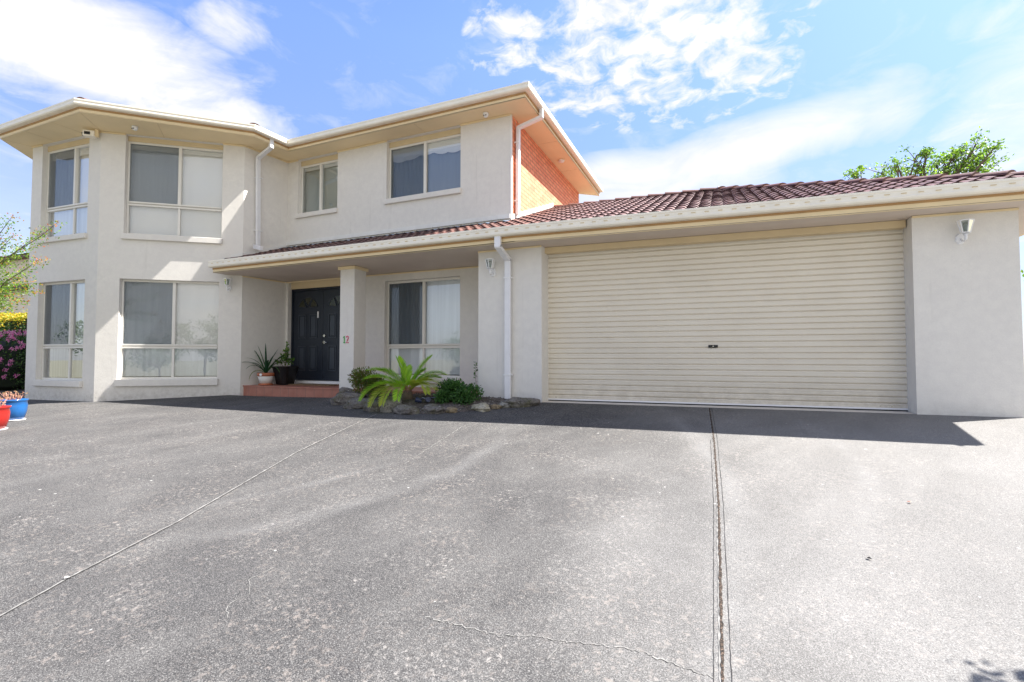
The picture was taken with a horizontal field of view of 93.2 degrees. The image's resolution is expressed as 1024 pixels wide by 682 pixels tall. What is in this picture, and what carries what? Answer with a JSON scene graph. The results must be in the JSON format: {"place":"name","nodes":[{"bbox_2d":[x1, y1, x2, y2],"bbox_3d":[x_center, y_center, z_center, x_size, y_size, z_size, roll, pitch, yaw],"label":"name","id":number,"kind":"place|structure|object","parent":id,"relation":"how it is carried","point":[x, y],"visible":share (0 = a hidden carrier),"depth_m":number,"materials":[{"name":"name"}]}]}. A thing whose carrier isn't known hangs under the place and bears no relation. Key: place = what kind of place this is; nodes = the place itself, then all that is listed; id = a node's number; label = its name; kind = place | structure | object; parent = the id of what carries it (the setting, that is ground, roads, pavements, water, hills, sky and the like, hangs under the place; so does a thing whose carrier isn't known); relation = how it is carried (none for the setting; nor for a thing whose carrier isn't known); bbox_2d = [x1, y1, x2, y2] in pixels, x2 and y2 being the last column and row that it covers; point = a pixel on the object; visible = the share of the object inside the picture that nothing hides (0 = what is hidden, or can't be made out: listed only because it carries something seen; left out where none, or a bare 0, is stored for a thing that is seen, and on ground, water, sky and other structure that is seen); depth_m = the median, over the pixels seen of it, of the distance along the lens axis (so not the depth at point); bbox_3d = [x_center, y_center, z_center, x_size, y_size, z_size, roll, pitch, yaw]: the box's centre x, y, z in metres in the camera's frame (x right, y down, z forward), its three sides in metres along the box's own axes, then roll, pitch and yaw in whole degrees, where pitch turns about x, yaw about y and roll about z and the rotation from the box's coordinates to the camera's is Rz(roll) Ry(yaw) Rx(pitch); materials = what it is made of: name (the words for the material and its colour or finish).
{"place":"outdoors","nodes":[
{"label":"outdoors","id":0,"kind":"place"},
{"bbox_2d":[365,393,505,413],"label":"garden soil","id":1,"kind":"structure","parent":0,"point":[420,406],"depth_m":7.61,"materials":[{"name":"brown soil"}]},
{"bbox_2d":[415,397,425,402],"bbox_3d":[-1.416,0.995,7.572,0.213,0.243,0.116,0,-2,-2],"label":"solar spotlight","id":2,"kind":"object","parent":1,"relation":"on","point":[418,400],"visible":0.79,"depth_m":7.56,"materials":[{"name":"black plastic"}]},
{"bbox_2d":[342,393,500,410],"bbox_3d":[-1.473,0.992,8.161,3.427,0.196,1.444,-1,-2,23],"label":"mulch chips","id":3,"kind":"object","parent":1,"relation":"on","point":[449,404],"visible":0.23,"depth_m":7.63,"materials":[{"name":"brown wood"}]},
{"bbox_2d":[425,397,435,402],"bbox_3d":[-1.267,0.989,7.567,0.178,0.243,0.162,1,-2,-21],"label":"solar spotlight","id":4,"kind":"object","parent":1,"relation":"on","point":[427,399],"visible":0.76,"depth_m":7.53,"materials":[{"name":"black plastic"}]},
{"bbox_2d":[0,389,1023,681],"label":"driveway","id":5,"kind":"structure","parent":0,"point":[248,539],"depth_m":3.25,"materials":[{"name":"concrete"}]},
{"bbox_2d":[0,396,11,429],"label":"potted plant","id":6,"kind":"object","parent":5,"relation":"on","point":[5,411],"visible":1,"depth_m":6.94,"materials":[{"name":"red ceramic"}]},
{"bbox_2d":[0,329,26,390],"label":"flowering bush","id":7,"kind":"object","parent":5,"relation":"on","point":[12,362],"visible":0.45,"depth_m":12.63,"materials":[{"name":"pink plant"}]},
{"bbox_2d":[0,309,27,340],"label":"hedge","id":8,"kind":"object","parent":5,"relation":"on","point":[14,322],"visible":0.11,"depth_m":16.00,"materials":[{"name":"yellow plant"}]},
{"bbox_2d":[0,390,28,420],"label":"potted plant","id":9,"kind":"object","parent":5,"relation":"on","point":[19,407],"visible":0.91,"depth_m":7.70,"materials":[{"name":"blue ceramic"}]},
{"bbox_2d":[0,212,66,313],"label":"crepe myrtle","id":10,"kind":"object","parent":5,"relation":"on","point":[3,290],"visible":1,"depth_m":8.29,"materials":[{"name":"green plant"}]},
{"bbox_2d":[336,387,357,394],"bbox_3d":[-3.064,1.024,9.045,0.429,0.336,0.372,-1,-2,23],"label":"rock","id":11,"kind":"object","parent":5,"relation":"on","point":[343,389],"visible":0.3,"depth_m":8.96,"materials":[{"name":"grey stone"}]},
{"bbox_2d":[330,392,365,404],"bbox_3d":[-2.878,1.037,8.531,0.622,0.284,0.383,0,-2,-2],"label":"rock","id":12,"kind":"object","parent":5,"relation":"on","point":[341,398],"visible":0.56,"depth_m":8.36,"materials":[{"name":"grey stone"}]},
{"bbox_2d":[342,397,372,408],"bbox_3d":[-2.495,1.056,8.036,0.552,0.238,0.345,-1,-2,23],"label":"rock","id":13,"kind":"object","parent":5,"relation":"on","point":[354,403],"visible":0.48,"depth_m":7.94,"materials":[{"name":"grey stone"}]},
{"bbox_2d":[348,366,386,396],"bbox_3d":[-2.501,0.751,8.583,0.774,0.632,0.610,-1,-2,23],"label":"shrub","id":14,"kind":"object","parent":5,"relation":"on","point":[362,383],"visible":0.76,"depth_m":8.48,"materials":[{"name":"green plant"}]},
{"bbox_2d":[363,400,379,411],"bbox_3d":[-2.171,1.062,7.737,0.426,0.242,0.272,0,-2,1],"label":"rock","id":15,"kind":"object","parent":5,"relation":"on","point":[375,407],"visible":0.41,"depth_m":7.62,"materials":[{"name":"grey stone"}]},
{"bbox_2d":[380,396,401,412],"bbox_3d":[-1.908,1.043,7.615,0.360,0.352,0.300,-1,-2,23],"label":"rock","id":16,"kind":"object","parent":5,"relation":"on","point":[389,405],"visible":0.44,"depth_m":7.50,"materials":[{"name":"grey stone"}]},
{"bbox_2d":[358,354,446,407],"bbox_3d":[-1.756,0.652,7.899,1.384,0.892,1.082,0,-2,0],"label":"cycad","id":17,"kind":"object","parent":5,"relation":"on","point":[404,381],"visible":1,"depth_m":7.88,"materials":[{"name":"green plant"}]},
{"bbox_2d":[392,404,419,414],"bbox_3d":[-1.613,1.065,7.407,0.513,0.197,0.299,-1,-2,23],"label":"rock","id":18,"kind":"object","parent":5,"relation":"on","point":[402,409],"visible":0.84,"depth_m":7.30,"materials":[{"name":"grey stone"}]},
{"bbox_2d":[421,403,445,413],"bbox_3d":[-1.199,1.046,7.339,0.432,0.194,0.292,-1,-2,23],"label":"rock","id":19,"kind":"object","parent":5,"relation":"on","point":[430,408],"visible":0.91,"depth_m":7.23,"materials":[{"name":"grey stone"}]},
{"bbox_2d":[445,406,457,412],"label":"rock","id":20,"kind":"object","parent":5,"relation":"on","point":[451,409],"visible":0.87,"depth_m":7.23,"materials":[{"name":"beige stone"}]},
{"bbox_2d":[433,377,483,404],"bbox_3d":[-0.857,0.879,7.676,0.805,0.614,0.677,-1,-2,23],"label":"shrub","id":21,"kind":"object","parent":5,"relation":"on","point":[456,391],"visible":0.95,"depth_m":7.56,"materials":[{"name":"green plant"}]},
{"bbox_2d":[471,403,489,411],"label":"rock","id":22,"kind":"object","parent":5,"relation":"on","point":[482,407],"visible":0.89,"depth_m":7.23,"materials":[{"name":"stone"}]},
{"bbox_2d":[490,404,501,408],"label":"rock","id":23,"kind":"object","parent":5,"relation":"on","point":[494,406],"visible":0.91,"depth_m":7.34,"materials":[{"name":"beige stone"}]},
{"bbox_2d":[499,401,509,407],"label":"rock","id":24,"kind":"object","parent":5,"relation":"on","point":[503,404],"visible":0.62,"depth_m":7.38,"materials":[{"name":"grey stone"}]},
{"bbox_2d":[503,397,540,407],"bbox_3d":[0.141,0.971,7.493,0.596,0.212,0.285,0,-2,-7],"label":"rock","id":25,"kind":"object","parent":5,"relation":"on","point":[516,402],"visible":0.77,"depth_m":7.38,"materials":[{"name":"grey stone"}]},
{"bbox_2d":[0,0,1023,355],"label":"sky","id":26,"kind":"structure","parent":0,"point":[653,96],"materials":[{"name":"blue"}]},
{"bbox_3d":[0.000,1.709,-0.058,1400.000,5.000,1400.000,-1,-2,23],"label":"ground","id":27,"kind":"structure","parent":0,"visible":0},
{"bbox_2d":[0,252,28,319],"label":"neighbouring house","id":28,"kind":"structure","parent":27,"relation":"on","point":[17,268],"depth_m":29.33,"materials":[{"name":"concrete"}]},
{"bbox_2d":[0,81,1023,417],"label":"house","id":29,"kind":"structure","parent":27,"relation":"on","point":[378,241],"depth_m":9.37,"materials":[{"name":"paint"}]},
{"bbox_2d":[36,143,88,243],"bbox_3d":[-9.570,-3.185,10.514,1.602,2.110,0.372,-1,-2,19],"label":"window","id":30,"kind":"structure","parent":29,"relation":"in","point":[72,163],"depth_m":10.61,"materials":[{"name":"glass"}]},
{"bbox_2d":[31,280,124,386],"bbox_3d":[-9.553,-0.216,10.525,2.536,2.715,0.707,-1,-2,23],"label":"window","id":31,"kind":"structure","parent":29,"relation":"in","point":[65,348],"depth_m":10.53,"materials":[{"name":"glass"}]},
{"bbox_2d":[82,129,99,138],"bbox_3d":[-8.650,-4.269,9.940,0.270,0.168,0.124,1,-2,-18],"label":"security camera","id":32,"kind":"object","parent":29,"relation":"attached to","point":[94,134],"visible":1,"depth_m":9.91,"materials":[{"name":"paint"}]},
{"bbox_2d":[131,125,137,130],"bbox_3d":[-7.655,-4.316,9.831,0.110,0.085,0.108,-1,-2,23],"label":"motion sensor","id":33,"kind":"object","parent":29,"relation":"attached to","point":[134,127],"visible":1,"depth_m":9.80,"materials":[{"name":"white paint"}]},
{"bbox_2d":[114,279,218,385],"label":"window","id":34,"kind":"structure","parent":29,"relation":"in","point":[169,329],"depth_m":10.40,"materials":[{"name":"glass"}]},
{"bbox_2d":[121,141,222,243],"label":"window","id":35,"kind":"structure","parent":29,"relation":"in","point":[174,193],"depth_m":10.51,"materials":[{"name":"glass"}]},
{"bbox_2d":[223,278,231,291],"bbox_3d":[-6.138,-1.212,10.454,0.151,0.271,0.215,1,-2,-14],"label":"wall lantern","id":36,"kind":"object","parent":29,"relation":"attached to","point":[226,283],"depth_m":10.42,"materials":[{"name":"white paint"}]},
{"bbox_2d":[246,343,287,384],"bbox_3d":[-5.416,0.505,10.634,1.170,0.930,0.654,0,-2,-7],"label":"potted plant","id":37,"kind":"object","parent":29,"relation":"on","point":[265,378],"visible":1,"depth_m":10.61,"materials":[{"name":"green plant"}]},
{"bbox_2d":[272,341,298,384],"bbox_3d":[-5.099,0.484,10.876,0.514,0.987,0.470,-1,-2,23],"label":"potted plant","id":38,"kind":"object","parent":29,"relation":"on","point":[287,374],"visible":0.93,"depth_m":10.74,"materials":[{"name":"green plant"}]},
{"bbox_2d":[293,290,323,379],"bbox_3d":[-4.791,-0.134,11.390,0.919,2.100,0.070,-1,-2,23],"label":"front door","id":39,"kind":"structure","parent":29,"relation":"in","point":[308,305],"depth_m":11.36,"materials":[{"name":"blue paint"}]},
{"bbox_2d":[288,383,338,385],"bbox_3d":[-4.369,0.964,10.708,1.200,0.018,0.400,-1,-2,23],"label":"doormat","id":40,"kind":"object","parent":29,"relation":"on","point":[310,384],"visible":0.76,"depth_m":10.58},
{"bbox_2d":[295,159,337,218],"bbox_3d":[-4.489,-3.555,11.324,1.255,1.315,0.285,-1,-2,23],"label":"window","id":41,"kind":"structure","parent":29,"relation":"in","point":[321,178],"depth_m":11.40,"materials":[{"name":"glass"}]},
{"bbox_2d":[322,289,339,380],"bbox_3d":[-3.952,-0.147,11.001,0.919,2.100,0.122,-1,-2,23],"label":"front door","id":42,"kind":"structure","parent":29,"relation":"in","point":[331,301],"depth_m":11.09,"materials":[{"name":"blue paint"}]},
{"bbox_2d":[382,277,459,382],"bbox_3d":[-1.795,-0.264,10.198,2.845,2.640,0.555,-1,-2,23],"label":"window","id":43,"kind":"structure","parent":29,"relation":"in","point":[424,315],"depth_m":10.15,"materials":[{"name":"glass"}]},
{"bbox_2d":[384,134,460,204],"bbox_3d":[-1.838,-3.599,10.193,1.870,1.305,0.304,-1,-2,23],"label":"window","id":44,"kind":"structure","parent":29,"relation":"in","point":[430,168],"depth_m":10.24,"materials":[{"name":"glass"}]},
{"bbox_2d":[485,258,495,276],"bbox_3d":[-0.352,-1.206,7.974,0.151,0.271,0.215,-1,-2,23],"label":"wall lantern","id":45,"kind":"object","parent":29,"relation":"attached to","point":[492,271],"depth_m":7.94,"materials":[{"name":"white paint"}]},
{"bbox_2d":[548,229,907,410],"bbox_3d":[2.895,-0.271,7.204,4.960,2.439,0.046,-1,-2,19],"label":"garage door","id":46,"kind":"structure","parent":29,"relation":"in","point":[818,321],"depth_m":7.07,"materials":[{"name":"beige metal"}]},
{"bbox_2d":[955,218,974,244],"bbox_3d":[5.501,-1.327,5.882,0.156,0.271,0.218,-1,-2,23],"label":"wall lantern","id":47,"kind":"object","parent":29,"relation":"attached to","point":[965,230],"depth_m":5.86,"materials":[{"name":"white paint"}]},
{"bbox_2d":[843,126,1014,179],"bbox_3d":[11.647,-2.210,13.528,3.884,7.173,1.777,-1,-2,16],"label":"tree","id":48,"kind":"object","parent":27,"relation":"on","point":[965,163],"visible":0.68,"depth_m":13.41,"materials":[{"name":"green plant"}]}
]}

